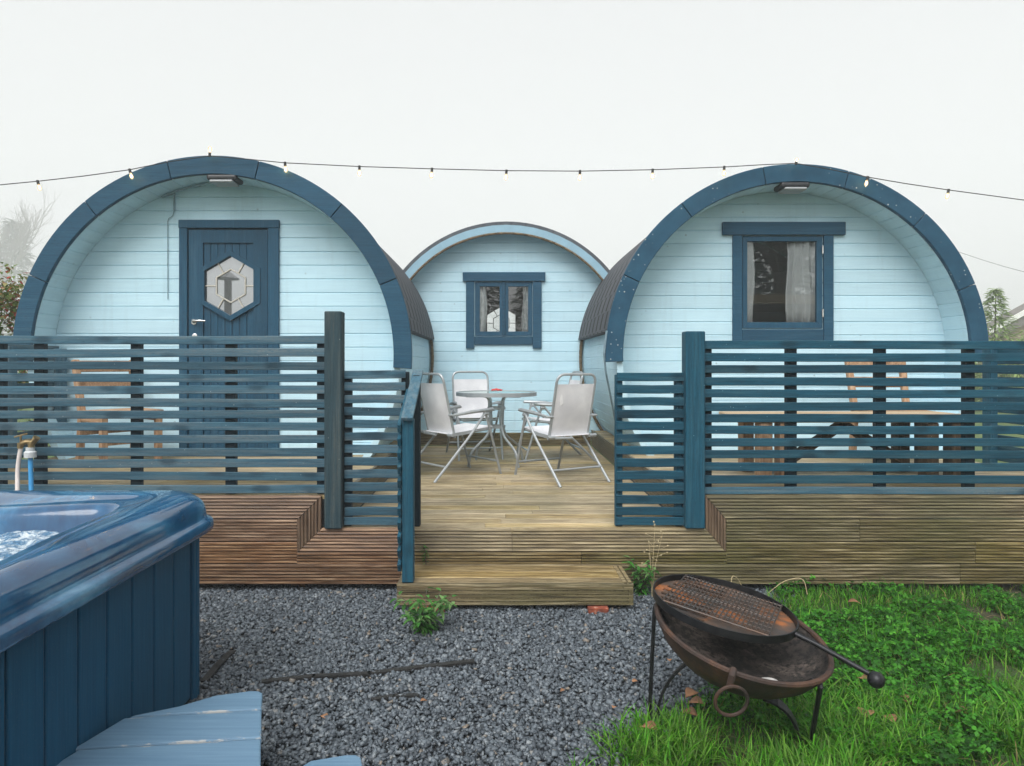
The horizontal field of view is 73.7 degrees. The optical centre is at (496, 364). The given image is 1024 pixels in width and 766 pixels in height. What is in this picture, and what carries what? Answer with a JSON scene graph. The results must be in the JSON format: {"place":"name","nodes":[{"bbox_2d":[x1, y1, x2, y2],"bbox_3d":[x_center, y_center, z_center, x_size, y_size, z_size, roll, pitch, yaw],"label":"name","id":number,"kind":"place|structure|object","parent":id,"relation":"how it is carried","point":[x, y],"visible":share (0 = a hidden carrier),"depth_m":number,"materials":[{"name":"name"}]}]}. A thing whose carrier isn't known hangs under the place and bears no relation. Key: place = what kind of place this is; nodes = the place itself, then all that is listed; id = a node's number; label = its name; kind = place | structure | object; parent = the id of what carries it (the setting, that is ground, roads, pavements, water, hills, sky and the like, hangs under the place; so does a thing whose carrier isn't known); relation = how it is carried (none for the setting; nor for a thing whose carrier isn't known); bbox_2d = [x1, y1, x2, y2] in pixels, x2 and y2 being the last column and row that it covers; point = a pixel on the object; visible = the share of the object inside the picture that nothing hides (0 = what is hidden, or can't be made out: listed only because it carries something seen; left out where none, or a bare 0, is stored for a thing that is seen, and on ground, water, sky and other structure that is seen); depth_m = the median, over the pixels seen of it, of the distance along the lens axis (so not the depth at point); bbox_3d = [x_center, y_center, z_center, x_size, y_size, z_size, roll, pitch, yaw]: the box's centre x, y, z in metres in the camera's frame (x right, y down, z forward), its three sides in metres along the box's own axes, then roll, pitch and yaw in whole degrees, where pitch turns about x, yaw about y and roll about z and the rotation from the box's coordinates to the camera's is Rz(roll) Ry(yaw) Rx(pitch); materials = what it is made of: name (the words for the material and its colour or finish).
{"place":"outdoors","nodes":[
{"label":"outdoors","id":0,"kind":"place"},
{"bbox_2d":[185,584,794,765],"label":"gravel","id":1,"kind":"structure","parent":0,"point":[565,639],"depth_m":3.21,"materials":[{"name":"grey gravel"}]},
{"bbox_2d":[57,691,262,765],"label":"spa step","id":2,"kind":"object","parent":1,"relation":"on","point":[222,730],"visible":1,"depth_m":2.19,"materials":[{"name":"blue paint"}]},
{"bbox_2d":[200,650,235,682],"bbox_3d":[-1.339,1.449,3.287,0.042,0.012,0.335,0,0,0],"label":"edging strip","id":3,"kind":"object","parent":1,"relation":"on","point":[215,668],"visible":1,"depth_m":3.27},
{"bbox_2d":[304,755,361,765],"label":"spa step","id":4,"kind":"object","parent":1,"relation":"on","point":[349,760],"visible":1,"depth_m":2.30,"materials":[{"name":"blue paint"}]},
{"bbox_2d":[261,659,474,683],"bbox_3d":[-0.591,1.444,3.216,0.988,0.019,0.053,0,0,-11],"label":"edging strip","id":5,"kind":"object","parent":1,"relation":"on","point":[369,673],"visible":1,"depth_m":3.20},
{"bbox_2d":[371,693,418,700],"bbox_3d":[-0.440,1.449,2.979,0.210,0.012,0.036,0,0,-11],"label":"edging strip","id":6,"kind":"object","parent":1,"relation":"on","point":[397,696],"visible":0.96,"depth_m":2.98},
{"bbox_2d":[389,587,457,636],"bbox_3d":[-0.378,1.376,3.708,0.345,0.255,0.381,0,0,-23],"label":"weed","id":7,"kind":"object","parent":1,"relation":"on","point":[425,618],"visible":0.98,"depth_m":3.69,"materials":[{"name":"green plant"}]},
{"bbox_2d":[586,605,608,613],"bbox_3d":[0.600,1.454,4.060,0.120,0.051,0.112,0,0,0],"label":"brick","id":8,"kind":"object","parent":1,"relation":"on","point":[594,609],"visible":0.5,"depth_m":4.01,"materials":[{"name":"red brick"}]},
{"bbox_2d":[622,555,661,595],"bbox_3d":[0.922,1.356,4.300,0.210,0.250,0.285,0,0,-12],"label":"weed","id":9,"kind":"object","parent":1,"relation":"on","point":[641,585],"visible":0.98,"depth_m":4.31,"materials":[{"name":"green plant"}]},
{"bbox_2d":[641,521,668,591],"bbox_3d":[0.998,1.230,4.302,0.168,0.480,0.063,0,0,0],"label":"dry stalk","id":10,"kind":"object","parent":1,"relation":"on","point":[652,583],"visible":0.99,"depth_m":4.30,"materials":[{"name":"plant"}]},
{"bbox_2d":[0,0,1023,370],"label":"sky","id":11,"kind":"structure","parent":0,"point":[930,93],"materials":[{"name":"white"}]},
{"bbox_2d":[17,371,1023,464],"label":"ground","id":12,"kind":"structure","parent":0,"point":[976,435],"depth_m":14.48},
{"bbox_2d":[0,262,33,431],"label":"berry shrub","id":13,"kind":"object","parent":12,"relation":"on","point":[7,296],"visible":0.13,"depth_m":7.51,"materials":[{"name":"green plant"}]},
{"bbox_2d":[0,218,36,335],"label":"conifer tree","id":14,"kind":"object","parent":12,"relation":"on","point":[26,262],"visible":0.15,"depth_m":159.15,"materials":[{"name":"green plant"}]},
{"bbox_2d":[0,184,61,311],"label":"bare tree","id":15,"kind":"object","parent":12,"relation":"on","point":[24,230],"visible":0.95,"depth_m":155.47,"materials":[{"name":"grey plant"}]},
{"bbox_2d":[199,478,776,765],"bbox_3d":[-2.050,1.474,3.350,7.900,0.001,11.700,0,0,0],"label":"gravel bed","id":16,"kind":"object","parent":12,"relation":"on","point":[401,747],"depth_m":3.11,"materials":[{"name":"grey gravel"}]},
{"bbox_2d":[0,490,213,765],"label":"hot tub","id":17,"kind":"object","parent":16,"relation":"on","point":[99,611],"visible":0.99,"depth_m":2.32,"materials":[{"name":"plastic"}]},
{"bbox_2d":[8,430,1023,587],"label":"timber deck","id":18,"kind":"structure","parent":12,"relation":"on","point":[466,511],"depth_m":4.44,"materials":[{"name":"brown wood"}]},
{"bbox_2d":[8,344,66,458],"bbox_3d":[-4.109,0.340,5.515,0.088,1.033,1.910,0,0,0],"label":"slat fence","id":19,"kind":"object","parent":18,"relation":"on","point":[15,383],"visible":0.24,"depth_m":6.00,"materials":[{"name":"wood"}]},
{"bbox_2d":[72,360,163,458],"bbox_3d":[-3.345,0.409,6.039,0.587,0.907,0.541,0,0,37],"label":"timber chair","id":20,"kind":"object","parent":18,"relation":"on","point":[106,445],"visible":0.2,"depth_m":6.01,"materials":[{"name":"brown wood"}]},
{"bbox_2d":[0,311,344,528],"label":"slat fence","id":21,"kind":"object","parent":18,"relation":"on","point":[328,352],"visible":0.93,"depth_m":4.50,"materials":[{"name":"blue wood"}]},
{"bbox_2d":[14,433,39,457],"bbox_3d":[-3.022,0.519,4.403,0.145,0.158,0.100,0,0,31],"label":"garden tap","id":22,"kind":"object","parent":21,"relation":"attached to","point":[30,452],"visible":1,"depth_m":4.38,"materials":[{"name":"gold metal"}]},
{"bbox_2d":[15,449,22,489],"bbox_3d":[-3.023,0.973,4.341,0.188,0.872,0.059,0,0,42],"label":"hose","id":23,"kind":"object","parent":22,"relation":"hanging from","point":[17,470],"visible":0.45,"depth_m":4.39,"materials":[{"name":"white plastic"}]},
{"bbox_2d":[28,458,33,489],"bbox_3d":[-2.951,0.997,4.347,0.176,0.824,0.037,0,0,43],"label":"hose","id":24,"kind":"object","parent":22,"relation":"hanging from","point":[30,475],"visible":0.34,"depth_m":4.38,"materials":[{"name":"blue plastic"}]},
{"bbox_2d":[13,155,433,458],"bbox_3d":[-2.575,-0.491,7.574,3.619,2.805,2.792,0,0,0],"label":"camping pod","id":25,"kind":"object","parent":18,"relation":"on","point":[265,249],"visible":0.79,"depth_m":6.52,"materials":[{"name":"blue paint"}]},
{"bbox_2d":[161,182,211,298],"bbox_3d":[-2.919,-1.168,6.460,0.524,1.093,0.066,0,0,8],"label":"lamp cable","id":26,"kind":"object","parent":25,"relation":"attached to","point":[172,193],"visible":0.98,"depth_m":6.50,"materials":[{"name":"black plastic"}]},
{"bbox_2d":[207,174,242,186],"bbox_3d":[-2.489,-1.685,6.266,0.270,0.076,0.208,0,0,0],"label":"bulkhead light","id":27,"kind":"object","parent":25,"relation":"attached to","point":[223,180],"visible":1,"depth_m":6.18,"materials":[{"name":"black plastic"}]},
{"bbox_2d":[189,230,267,447],"bbox_3d":[-2.536,-0.229,6.501,0.791,2.117,0.101,0,0,0],"label":"door","id":28,"kind":"structure","parent":25,"relation":"in","point":[228,269],"depth_m":6.51,"materials":[{"name":"blue paint"}]},
{"bbox_2d":[421,340,433,410],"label":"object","id":29,"kind":"object","parent":25,"relation":"attached to","point":[432,360],"visible":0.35,"depth_m":8.95,"materials":[{"name":"wood"}]},
{"bbox_2d":[0,146,1022,199],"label":"string lights","id":30,"kind":"object","parent":25,"relation":"hanging from","point":[39,187],"visible":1,"depth_m":6.23,"materials":[{"name":"clear glass"}]},
{"bbox_2d":[344,370,409,525],"bbox_3d":[-0.795,0.552,4.531,0.430,1.035,0.071,0,0,0],"label":"slat fence","id":31,"kind":"object","parent":18,"relation":"on","point":[350,449],"visible":0.75,"depth_m":4.50,"materials":[{"name":"blue wood"}]},
{"bbox_2d":[421,373,501,482],"bbox_3d":[-0.424,0.579,6.661,0.821,1.006,0.576,0,0,-39],"label":"folding chair","id":32,"kind":"object","parent":18,"relation":"on","point":[438,410],"visible":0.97,"depth_m":6.53,"materials":[{"name":"grey fabric"}]},
{"bbox_2d":[446,371,503,460],"bbox_3d":[-0.260,0.579,8.048,0.576,1.006,0.821,0,0,-13],"label":"folding chair","id":33,"kind":"object","parent":18,"relation":"on","point":[469,403],"visible":0.66,"depth_m":8.24,"materials":[{"name":"grey fabric"}]},
{"bbox_2d":[456,390,536,467],"bbox_3d":[0.000,0.684,7.400,0.874,0.783,0.874,0,0,0],"label":"round table","id":34,"kind":"object","parent":18,"relation":"on","point":[489,394],"visible":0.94,"depth_m":7.31,"materials":[{"name":"grey paint"}]},
{"bbox_2d":[403,221,609,439],"bbox_3d":[0.128,-0.406,10.394,3.468,2.893,3.252,0,0,0],"label":"camping pod","id":35,"kind":"object","parent":18,"relation":"on","point":[561,276],"visible":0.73,"depth_m":9.00,"materials":[{"name":"blue paint"}]},
{"bbox_2d":[480,287,486,330],"bbox_3d":[-0.196,-0.733,9.051,0.140,0.667,0.064,0,0,25],"label":"curtain","id":36,"kind":"object","parent":35,"relation":"hanging from","point":[483,305],"visible":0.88,"depth_m":9.05,"materials":[{"name":"white fabric"}]},
{"bbox_2d":[486,305,516,331],"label":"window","id":37,"kind":"structure","parent":35,"relation":"in","point":[490,308],"depth_m":11.88,"materials":[{"name":"plastic"}]},
{"bbox_2d":[463,272,544,348],"bbox_3d":[0.100,-0.712,8.994,1.084,0.999,0.072,0,0,0],"label":"window","id":38,"kind":"structure","parent":35,"relation":"in","point":[469,277],"depth_m":8.97,"materials":[{"name":"blue paint"}]},
{"bbox_2d":[522,287,527,330],"bbox_3d":[0.393,-0.733,9.052,0.125,0.667,0.063,0,0,29],"label":"curtain","id":39,"kind":"object","parent":35,"relation":"hanging from","point":[525,312],"visible":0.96,"depth_m":9.05,"materials":[{"name":"white fabric"}]},
{"bbox_2d":[579,340,603,430],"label":"trim","id":40,"kind":"structure","parent":35,"relation":"attached to","point":[581,369],"depth_m":8.95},
{"bbox_2d":[515,371,595,462],"bbox_3d":[0.658,0.579,7.780,0.821,1.006,0.576,0,0,-10],"label":"folding chair","id":41,"kind":"object","parent":18,"relation":"on","point":[542,405],"visible":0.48,"depth_m":7.61,"materials":[{"name":"grey fabric"}]},
{"bbox_2d":[514,373,610,487],"bbox_3d":[0.599,0.579,6.441,0.576,1.006,0.821,0,0,-29],"label":"folding chair","id":42,"kind":"object","parent":18,"relation":"on","point":[571,410],"visible":1,"depth_m":6.27,"materials":[{"name":"grey fabric"}]},
{"bbox_2d":[614,373,683,525],"bbox_3d":[1.022,0.561,4.531,0.469,1.018,0.071,0,0,0],"label":"slat fence","id":43,"kind":"object","parent":18,"relation":"on","point":[676,462],"visible":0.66,"depth_m":4.50,"materials":[{"name":"blue wood"}]},
{"bbox_2d":[578,164,988,449],"bbox_3d":[2.840,-0.491,7.729,3.620,2.805,2.582,0,0,0],"label":"camping pod","id":44,"kind":"object","parent":18,"relation":"on","point":[890,264],"visible":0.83,"depth_m":6.81,"materials":[{"name":"blue paint"}]},
{"bbox_2d":[603,331,613,416],"bbox_3d":[1.130,0.149,6.714,0.044,0.941,0.614,0,0,21],"label":"hanging cable","id":45,"kind":"object","parent":44,"relation":"hanging from","point":[606,372],"visible":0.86,"depth_m":6.50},
{"bbox_2d":[747,242,754,321],"bbox_3d":[2.507,-0.834,6.860,0.172,0.917,0.064,0,0,20],"label":"curtain","id":46,"kind":"object","parent":44,"relation":"hanging from","point":[750,274],"visible":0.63,"depth_m":6.86,"materials":[{"name":"white fabric"}]},
{"bbox_2d":[722,222,845,340],"bbox_3d":[2.855,-0.823,6.804,1.219,1.187,0.073,0,0,0],"label":"window","id":47,"kind":"structure","parent":44,"relation":"in","point":[737,229],"depth_m":6.78,"materials":[{"name":"blue paint"}]},
{"bbox_2d":[774,182,809,193],"bbox_3d":[2.821,-1.685,6.526,0.270,0.076,0.208,0,0,0],"label":"bulkhead light","id":48,"kind":"object","parent":44,"relation":"attached to","point":[790,187],"visible":1,"depth_m":6.44,"materials":[{"name":"black plastic"}]},
{"bbox_2d":[785,242,814,321],"bbox_3d":[3.077,-0.834,6.871,0.345,0.917,0.082,0,0,0],"label":"curtain","id":49,"kind":"object","parent":44,"relation":"hanging from","point":[800,295],"visible":0.86,"depth_m":6.86,"materials":[{"name":"white fabric"}]},
{"bbox_2d":[719,411,960,474],"bbox_3d":[2.710,0.620,5.350,1.820,0.475,0.500,0,0,0],"label":"timber bench table","id":50,"kind":"object","parent":18,"relation":"on","point":[768,460],"visible":0.21,"depth_m":5.30,"materials":[{"name":"brown wood"}]},
{"bbox_2d":[682,331,1023,528],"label":"slat fence","id":51,"kind":"object","parent":18,"relation":"on","point":[699,407],"visible":0.99,"depth_m":4.50,"materials":[{"name":"blue wood"}]},
{"bbox_2d":[844,362,928,462],"bbox_3d":[3.502,0.409,6.082,0.541,0.907,0.587,0,0,3],"label":"timber chair","id":52,"kind":"object","parent":18,"relation":"on","point":[901,375],"visible":0.06,"depth_m":6.28,"materials":[{"name":"brown wood"}]},
{"bbox_2d":[982,349,1023,462],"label":"slat fence","id":53,"kind":"object","parent":18,"relation":"on","point":[990,375],"visible":0.32,"depth_m":5.77,"materials":[{"name":"wood"}]},
{"bbox_2d":[975,336,1022,400],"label":"bush","id":54,"kind":"object","parent":12,"relation":"on","point":[981,374],"visible":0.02,"depth_m":24.04,"materials":[{"name":"green plant"}]},
{"bbox_2d":[975,288,1023,401],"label":"larch tree","id":55,"kind":"object","parent":12,"relation":"on","point":[997,292],"visible":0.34,"depth_m":21.83,"materials":[{"name":"green plant"}]},
{"bbox_2d":[977,328,1023,401],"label":"bush","id":56,"kind":"object","parent":12,"relation":"on","point":[1015,375],"visible":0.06,"depth_m":20.93,"materials":[{"name":"green plant"}]},
{"bbox_2d":[566,499,1023,765],"bbox_3d":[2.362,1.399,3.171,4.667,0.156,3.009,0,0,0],"label":"grass","id":57,"kind":"structure","parent":0,"point":[667,745],"depth_m":2.72,"materials":[{"name":"green plant"}]},
{"bbox_2d":[639,720,656,729],"bbox_3d":[0.595,1.415,2.668,0.059,0.023,0.057,0,0,-10],"label":"fallen leaf","id":58,"kind":"object","parent":57,"relation":"on","point":[648,724],"visible":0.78,"depth_m":2.67,"materials":[{"name":"brown plant"}]},
{"bbox_2d":[679,707,696,715],"bbox_3d":[0.784,1.415,2.777,0.059,0.023,0.057,0,0,-10],"label":"fallen leaf","id":59,"kind":"object","parent":57,"relation":"on","point":[693,712],"visible":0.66,"depth_m":2.78,"materials":[{"name":"brown plant"}]},
{"bbox_2d":[685,687,698,697],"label":"fallen leaf","id":60,"kind":"object","parent":57,"relation":"on","point":[689,691],"visible":1,"depth_m":2.94,"materials":[{"name":"brown plant"}]},
{"bbox_2d":[687,696,703,703],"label":"fallen leaf","id":61,"kind":"object","parent":57,"relation":"on","point":[696,699],"visible":0.83,"depth_m":2.87,"materials":[{"name":"brown plant"}]},
{"bbox_2d":[648,585,834,751],"bbox_3d":[0.959,1.223,2.706,0.682,0.525,0.707,0,0,0],"label":"fire pit","id":62,"kind":"object","parent":57,"relation":"on","point":[795,666],"visible":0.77,"depth_m":2.65,"materials":[{"name":"metal"}]},
{"bbox_2d":[652,574,884,688],"bbox_3d":[1.012,1.037,2.735,0.746,0.236,0.647,0,0,0],"label":"grill pan","id":63,"kind":"object","parent":62,"relation":"on","point":[738,612],"visible":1,"depth_m":2.71,"materials":[{"name":"black metal"}]},
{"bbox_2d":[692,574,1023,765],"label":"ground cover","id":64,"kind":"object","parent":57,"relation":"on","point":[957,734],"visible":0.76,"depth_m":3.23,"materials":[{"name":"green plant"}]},
{"bbox_2d":[770,578,807,593],"bbox_3d":[1.841,1.410,4.335,0.252,0.125,0.009,0,0,12],"label":"dry stalk","id":65,"kind":"object","parent":64,"relation":"on","point":[791,579],"visible":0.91,"depth_m":4.32,"materials":[{"name":"beige plant"}]},
{"bbox_2d":[858,707,874,717],"bbox_3d":[1.505,1.416,2.782,0.058,0.023,0.057,0,0,-15],"label":"fallen leaf","id":66,"kind":"object","parent":57,"relation":"on","point":[872,712],"visible":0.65,"depth_m":2.77,"materials":[{"name":"brown plant"}]},
{"bbox_2d":[884,714,896,722],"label":"fallen leaf","id":67,"kind":"object","parent":57,"relation":"on","point":[894,718],"visible":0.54,"depth_m":2.73,"materials":[{"name":"brown plant"}]},
{"bbox_2d":[978,304,1023,387],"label":"shed","id":68,"kind":"structure","parent":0,"point":[1017,312],"depth_m":28.03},
{"bbox_3d":[-0.410,1.455,4.060,0.210,0.051,0.112,0,0,0],"label":"brick","id":69,"kind":"object","parent":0,"visible":0},
{"bbox_2d":[397,565,632,604],"bbox_3d":[0.111,1.361,4.227,1.400,0.128,0.374,0,0,0],"label":"timber step","id":70,"kind":"object","parent":69,"relation":"on","point":[540,585],"visible":0.84,"depth_m":4.05,"materials":[{"name":"brown wood"}]},
{"bbox_2d":[397,370,422,582],"bbox_3d":[-0.539,0.665,4.310,0.094,1.258,0.587,0,0,0],"label":"stair rail","id":71,"kind":"object","parent":70,"relation":"on","point":[409,471],"visible":1,"depth_m":4.05,"materials":[{"name":"blue wood"}]},
{"bbox_2d":[421,544,428,564],"bbox_3d":[-0.463,1.228,4.422,0.068,0.135,0.105,0,0,0],"label":"weed","id":72,"kind":"object","parent":70,"relation":"on","point":[424,547],"visible":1,"depth_m":4.41,"materials":[{"name":"green plant"}]}
]}

